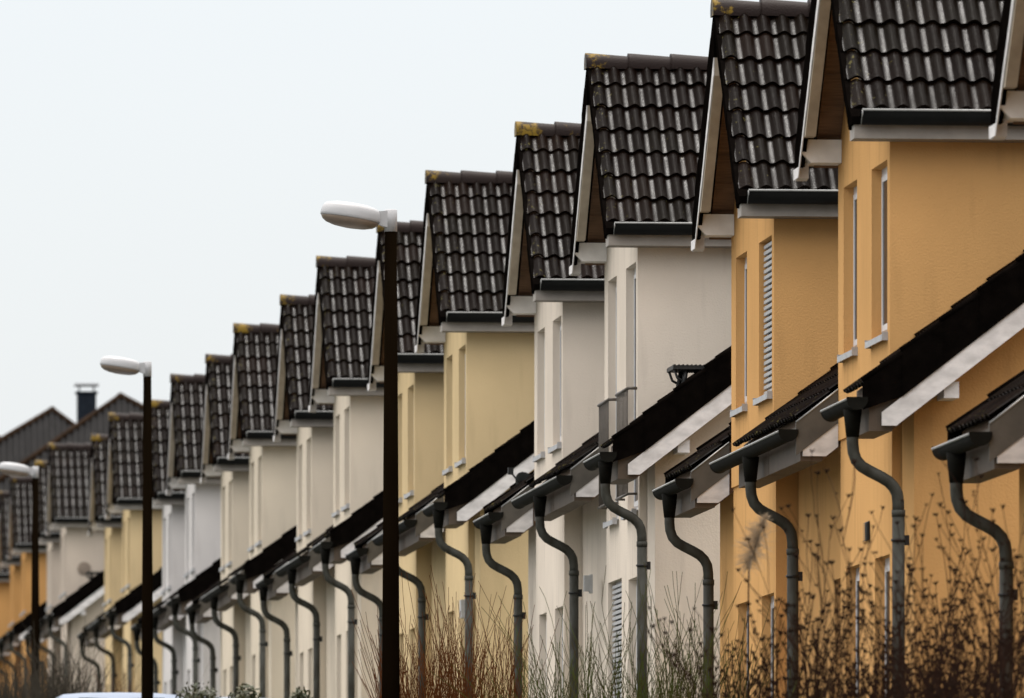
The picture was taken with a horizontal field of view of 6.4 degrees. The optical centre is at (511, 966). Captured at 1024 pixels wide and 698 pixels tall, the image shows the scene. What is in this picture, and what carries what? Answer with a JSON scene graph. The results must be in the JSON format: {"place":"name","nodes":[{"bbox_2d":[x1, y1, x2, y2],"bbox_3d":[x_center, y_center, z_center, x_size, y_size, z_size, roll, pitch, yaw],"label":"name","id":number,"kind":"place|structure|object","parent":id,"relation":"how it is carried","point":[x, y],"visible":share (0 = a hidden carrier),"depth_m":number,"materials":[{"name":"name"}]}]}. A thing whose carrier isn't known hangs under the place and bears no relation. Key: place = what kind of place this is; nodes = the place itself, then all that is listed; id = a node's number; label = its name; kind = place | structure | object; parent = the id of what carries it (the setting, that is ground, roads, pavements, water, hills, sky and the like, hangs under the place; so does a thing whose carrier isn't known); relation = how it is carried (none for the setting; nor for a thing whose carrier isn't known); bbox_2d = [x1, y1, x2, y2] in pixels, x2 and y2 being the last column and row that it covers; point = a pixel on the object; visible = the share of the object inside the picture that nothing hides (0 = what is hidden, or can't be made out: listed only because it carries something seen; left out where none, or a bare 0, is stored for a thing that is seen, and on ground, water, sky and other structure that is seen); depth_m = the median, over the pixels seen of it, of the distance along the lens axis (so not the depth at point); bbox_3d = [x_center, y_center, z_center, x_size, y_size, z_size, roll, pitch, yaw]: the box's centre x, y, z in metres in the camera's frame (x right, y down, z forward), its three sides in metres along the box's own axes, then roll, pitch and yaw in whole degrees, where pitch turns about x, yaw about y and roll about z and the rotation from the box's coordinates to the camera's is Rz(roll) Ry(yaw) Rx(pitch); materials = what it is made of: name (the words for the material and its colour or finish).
{"place":"outdoors","nodes":[
{"label":"outdoors","id":0,"kind":"place"},
{"bbox_2d":[23,460,60,695],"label":"terraced house","id":1,"kind":"structure","parent":0,"point":[52,541],"depth_m":226.13,"materials":[{"name":"paint"}]},
{"bbox_2d":[153,374,220,696],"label":"terraced house","id":2,"kind":"structure","parent":0,"point":[202,533],"depth_m":166.87,"materials":[{"name":"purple paint"}]},
{"bbox_2d":[185,354,250,696],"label":"terraced house","id":3,"kind":"structure","parent":0,"point":[233,623],"depth_m":156.91,"materials":[{"name":"beige paint"}]},
{"bbox_2d":[255,294,334,697],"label":"terraced house","id":4,"kind":"structure","parent":0,"point":[314,600],"depth_m":138.13,"materials":[{"name":"beige paint"}]},
{"bbox_2d":[295,535,301,541],"bbox_3d":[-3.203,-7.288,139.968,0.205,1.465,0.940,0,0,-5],"label":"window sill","id":5,"kind":"structure","parent":4,"relation":"in","point":[300,536],"depth_m":139.65,"materials":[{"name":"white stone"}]},
{"bbox_2d":[303,529,310,536],"bbox_3d":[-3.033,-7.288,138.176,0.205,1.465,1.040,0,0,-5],"label":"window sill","id":6,"kind":"structure","parent":4,"relation":"in","point":[309,530],"depth_m":137.96,"materials":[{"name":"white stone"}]},
{"bbox_2d":[345,220,445,697],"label":"terraced house","id":7,"kind":"structure","parent":0,"point":[420,424],"depth_m":119.42,"materials":[{"name":"yellow paint"}]},
{"bbox_2d":[404,490,413,498],"bbox_3d":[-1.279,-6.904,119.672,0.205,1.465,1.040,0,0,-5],"label":"window sill","id":8,"kind":"structure","parent":7,"relation":"in","point":[411,492],"depth_m":119.34,"materials":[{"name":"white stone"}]},
{"bbox_2d":[0,0,807,435],"label":"sky","id":9,"kind":"structure","parent":0,"point":[169,168],"materials":[{"name":"white"}]},
{"bbox_2d":[746,0,1023,697],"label":"terraced house","id":10,"kind":"structure","parent":0,"point":[894,118],"depth_m":73.52,"materials":[{"name":"orange paint"}]},
{"bbox_2d":[837,186,857,362],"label":"window","id":11,"kind":"structure","parent":10,"relation":"in","point":[854,351],"depth_m":76.17,"materials":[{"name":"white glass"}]},
{"bbox_2d":[856,568,858,691],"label":"window","id":12,"kind":"structure","parent":10,"relation":"in","point":[857,578],"depth_m":76.19,"materials":[{"name":"white glass"}]},
{"bbox_2d":[865,167,887,348],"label":"window","id":13,"kind":"structure","parent":10,"relation":"in","point":[884,336],"depth_m":74.39,"materials":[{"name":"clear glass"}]},
{"bbox_2d":[885,557,889,692],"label":"window","id":14,"kind":"structure","parent":10,"relation":"in","point":[887,561],"depth_m":74.35,"materials":[{"name":"white glass"}]},
{"bbox_2d":[931,0,1023,696],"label":"terraced house","id":15,"kind":"structure","parent":0,"point":[988,432],"depth_m":65.69,"materials":[{"name":"orange paint"}]},
{"bbox_3d":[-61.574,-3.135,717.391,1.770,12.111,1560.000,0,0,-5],"label":"pavement","id":16,"kind":"structure","parent":0,"visible":0},
{"bbox_2d":[0,462,39,693],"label":"street lamp","id":17,"kind":"object","parent":16,"relation":"on","point":[14,469],"visible":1,"depth_m":153.80,"materials":[{"name":"metal"}]},
{"bbox_2d":[56,692,177,697],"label":"parked car","id":18,"kind":"object","parent":16,"relation":"on","point":[112,695],"visible":0.86,"depth_m":123.64,"materials":[{"name":"white paint"}]},
{"bbox_2d":[100,356,152,697],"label":"street lamp","id":19,"kind":"object","parent":16,"relation":"on","point":[119,365],"visible":1,"depth_m":119.20,"materials":[{"name":"metal"}]},
{"bbox_2d":[175,681,221,697],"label":"evergreen bush","id":20,"kind":"object","parent":16,"relation":"on","point":[201,694],"visible":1,"depth_m":118.08,"materials":[{"name":"green plant"}]},
{"bbox_2d":[227,682,261,697],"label":"evergreen bush","id":21,"kind":"object","parent":16,"relation":"on","point":[244,693],"visible":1,"depth_m":112.16,"materials":[{"name":"green plant"}]},
{"bbox_2d":[320,201,399,697],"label":"street lamp","id":22,"kind":"object","parent":16,"relation":"on","point":[350,215],"visible":1,"depth_m":80.06,"materials":[{"name":"metal"}]},
{"bbox_3d":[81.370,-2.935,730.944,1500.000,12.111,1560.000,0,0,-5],"label":"ground","id":23,"kind":"structure","parent":0,"visible":0},
{"bbox_2d":[0,567,9,690],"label":"terraced house","id":24,"kind":"structure","parent":23,"relation":"on","point":[4,599],"depth_m":262.67,"materials":[{"name":"orange paint"}]},
{"bbox_2d":[0,491,21,697],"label":"terraced house","id":25,"kind":"structure","parent":23,"relation":"on","point":[13,564],"depth_m":249.61,"materials":[{"name":"orange paint"}]},
{"bbox_2d":[0,476,47,696],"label":"terraced house","id":26,"kind":"structure","parent":23,"relation":"on","point":[20,522],"depth_m":242.01,"materials":[{"name":"orange paint"}]},
{"bbox_2d":[0,406,75,475],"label":"detached house","id":27,"kind":"structure","parent":23,"relation":"on","point":[21,442],"depth_m":281.09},
{"bbox_2d":[0,639,90,697],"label":"hedge shrub","id":28,"kind":"object","parent":23,"relation":"on","point":[15,695],"visible":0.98,"depth_m":139.73,"materials":[{"name":"brown plant"}]},
{"bbox_2d":[0,383,142,490],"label":"detached house","id":29,"kind":"structure","parent":23,"relation":"on","point":[91,418],"depth_m":271.34,"materials":[{"name":"tile"}]},
{"bbox_2d":[39,443,104,693],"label":"terraced house","id":30,"kind":"structure","parent":23,"relation":"on","point":[81,553],"depth_m":218.46,"materials":[{"name":"paint"}]},
{"bbox_2d":[0,607,156,697],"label":"hedge shrub","id":31,"kind":"object","parent":23,"relation":"on","point":[72,685],"visible":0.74,"depth_m":141.82,"materials":[{"name":"brown plant"}]},
{"bbox_2d":[77,433,122,692],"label":"terraced house","id":32,"kind":"structure","parent":23,"relation":"on","point":[111,528],"depth_m":197.56,"materials":[{"name":"yellow paint"}]},
{"bbox_2d":[25,644,209,692],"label":"dogwood shrub","id":33,"kind":"object","parent":23,"relation":"on","point":[124,683],"visible":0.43,"depth_m":165.09,"materials":[{"name":"brown plant"}]},
{"bbox_2d":[93,412,161,693],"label":"terraced house","id":34,"kind":"structure","parent":23,"relation":"on","point":[124,482],"depth_m":189.50,"materials":[{"name":"yellow paint"}]},
{"bbox_2d":[130,399,185,697],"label":"terraced house","id":35,"kind":"structure","parent":23,"relation":"on","point":[172,642],"depth_m":174.58,"materials":[{"name":"white paint"}]},
{"bbox_2d":[210,323,296,697],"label":"terraced house","id":36,"kind":"structure","parent":23,"relation":"on","point":[272,501],"depth_m":148.69,"materials":[{"name":"beige paint"}]},
{"bbox_2d":[286,687,312,697],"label":"evergreen bush","id":37,"kind":"object","parent":23,"relation":"on","point":[298,693],"visible":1,"depth_m":112.19,"materials":[{"name":"green plant"}]},
{"bbox_2d":[288,255,383,697],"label":"terraced house","id":38,"kind":"structure","parent":23,"relation":"on","point":[344,287],"depth_m":130.15,"materials":[{"name":"beige paint"}]},
{"bbox_2d":[332,510,339,517],"bbox_3d":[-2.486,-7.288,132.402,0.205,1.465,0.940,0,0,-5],"label":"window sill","id":39,"kind":"structure","parent":38,"relation":"in","point":[337,512],"depth_m":132.03,"materials":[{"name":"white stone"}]},
{"bbox_2d":[341,503,349,511],"bbox_3d":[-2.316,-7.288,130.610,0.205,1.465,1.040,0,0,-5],"label":"window sill","id":40,"kind":"structure","parent":38,"relation":"in","point":[347,505],"depth_m":130.24,"materials":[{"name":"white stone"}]},
{"bbox_2d":[351,568,527,697],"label":"dogwood shrub","id":41,"kind":"object","parent":23,"relation":"on","point":[409,693],"visible":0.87,"depth_m":88.22,"materials":[{"name":"brown plant"}]},
{"bbox_2d":[399,170,533,697],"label":"terraced house","id":42,"kind":"structure","parent":23,"relation":"on","point":[488,399],"depth_m":111.54,"materials":[{"name":"yellow paint"}]},
{"bbox_2d":[442,466,452,475],"bbox_3d":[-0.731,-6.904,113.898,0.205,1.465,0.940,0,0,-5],"label":"window sill","id":43,"kind":"structure","parent":42,"relation":"in","point":[450,469],"depth_m":113.59,"materials":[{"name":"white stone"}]},
{"bbox_2d":[454,354,465,467],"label":"window","id":44,"kind":"structure","parent":42,"relation":"in","point":[463,460],"depth_m":112.46,"materials":[{"name":"white glass"}]},
{"bbox_2d":[411,581,561,697],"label":"dogwood shrub","id":45,"kind":"object","parent":23,"relation":"on","point":[513,680],"visible":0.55,"depth_m":90.30,"materials":[{"name":"brown plant"}]},
{"bbox_2d":[473,121,604,697],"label":"terraced house","id":46,"kind":"structure","parent":23,"relation":"on","point":[554,298],"depth_m":100.49,"materials":[{"name":"white paint"}]},
{"bbox_2d":[508,467,533,490],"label":"satellite dish","id":47,"kind":"object","parent":46,"relation":"attached to","point":[520,477],"visible":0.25,"depth_m":104.73,"materials":[{"name":"metal"}]},
{"bbox_2d":[533,337,544,461],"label":"window","id":48,"kind":"structure","parent":46,"relation":"in","point":[542,455],"depth_m":102.55,"materials":[{"name":"white glass"}]},
{"bbox_2d":[546,621,546,695],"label":"window","id":49,"kind":"structure","parent":46,"relation":"in","point":[546,621],"depth_m":102.52,"materials":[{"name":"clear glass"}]},
{"bbox_2d":[548,321,561,453],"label":"window","id":50,"kind":"structure","parent":46,"relation":"in","point":[559,444],"depth_m":100.76,"materials":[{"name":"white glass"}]},
{"bbox_2d":[562,615,562,691],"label":"window","id":51,"kind":"structure","parent":46,"relation":"in","point":[562,615],"depth_m":100.71,"materials":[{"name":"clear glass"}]},
{"bbox_2d":[460,591,724,697],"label":"broom shrub","id":52,"kind":"object","parent":23,"relation":"on","point":[555,682],"visible":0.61,"depth_m":78.52,"materials":[{"name":"brown plant"}]},
{"bbox_2d":[430,564,779,697],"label":"broom shrub","id":53,"kind":"object","parent":23,"relation":"on","point":[618,682],"visible":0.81,"depth_m":76.39,"materials":[{"name":"plant"}]},
{"bbox_2d":[535,53,730,697],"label":"terraced house","id":54,"kind":"structure","parent":23,"relation":"on","point":[664,406],"depth_m":92.28,"materials":[{"name":"white paint"}]},
{"bbox_2d":[603,281,618,527],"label":"window","id":55,"kind":"structure","parent":54,"relation":"in","point":[614,519],"depth_m":94.93,"materials":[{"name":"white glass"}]},
{"bbox_2d":[612,581,621,697],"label":"window shutter","id":56,"kind":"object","parent":54,"relation":"in","point":[618,602],"depth_m":94.80,"materials":[{"name":"white plastic"}]},
{"bbox_2d":[621,268,637,519],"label":"window","id":57,"kind":"structure","parent":54,"relation":"in","point":[634,510],"depth_m":93.14,"materials":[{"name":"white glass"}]},
{"bbox_2d":[636,586,636,690],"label":"window","id":58,"kind":"structure","parent":54,"relation":"in","point":[636,586],"depth_m":93.17,"materials":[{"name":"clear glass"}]},
{"bbox_2d":[550,571,813,697],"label":"broom shrub","id":59,"kind":"object","parent":23,"relation":"on","point":[671,695],"visible":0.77,"depth_m":75.57,"materials":[{"name":"plant"}]},
{"bbox_2d":[652,0,837,697],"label":"terraced house","id":60,"kind":"structure","parent":23,"relation":"on","point":[765,213],"depth_m":81.75,"materials":[{"name":"orange paint"}]},
{"bbox_2d":[730,257,747,416],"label":"window","id":61,"kind":"structure","parent":60,"relation":"in","point":[744,407],"depth_m":83.74,"materials":[{"name":"white glass"}]},
{"bbox_2d":[753,241,771,405],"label":"window","id":62,"kind":"structure","parent":60,"relation":"in","point":[768,394],"depth_m":81.82,"materials":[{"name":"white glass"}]},
{"bbox_2d":[771,596,773,694],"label":"window","id":63,"kind":"structure","parent":60,"relation":"in","point":[772,600],"depth_m":81.96,"materials":[{"name":"white glass"}]},
{"bbox_2d":[731,513,776,696],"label":"plume grass","id":64,"kind":"object","parent":23,"relation":"on","point":[755,540],"depth_m":62.43,"materials":[{"name":"beige plant"}]},
{"bbox_2d":[646,604,918,697],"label":"leafless shrub","id":65,"kind":"object","parent":23,"relation":"on","point":[674,654],"visible":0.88,"depth_m":60.66,"materials":[{"name":"brown plant"}]},
{"bbox_2d":[676,543,892,697],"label":"leafless shrub","id":66,"kind":"object","parent":23,"relation":"on","point":[712,628],"visible":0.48,"depth_m":62.07,"materials":[{"name":"brown plant"}]},
{"bbox_2d":[731,449,949,697],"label":"leafless shrub","id":67,"kind":"object","parent":23,"relation":"on","point":[816,681],"visible":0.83,"depth_m":60.29,"materials":[{"name":"brown plant"}]},
{"bbox_2d":[744,459,1023,697],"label":"leafless shrub","id":68,"kind":"object","parent":23,"relation":"on","point":[894,690],"visible":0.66,"depth_m":58.58,"materials":[{"name":"brown plant"}]},
{"bbox_2d":[839,473,1023,697],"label":"leafless shrub","id":69,"kind":"object","parent":23,"relation":"on","point":[935,583],"visible":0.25,"depth_m":61.61,"materials":[{"name":"brown plant"}]},
{"bbox_2d":[840,540,1023,697],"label":"leafless shrub","id":70,"kind":"object","parent":23,"relation":"on","point":[993,685],"visible":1,"depth_m":56.59,"materials":[{"name":"brown plant"}]},
{"bbox_2d":[884,450,1023,697],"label":"leafless shrub","id":71,"kind":"object","parent":23,"relation":"on","point":[989,635],"visible":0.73,"depth_m":57.61,"materials":[{"name":"brown plant"}]}
]}

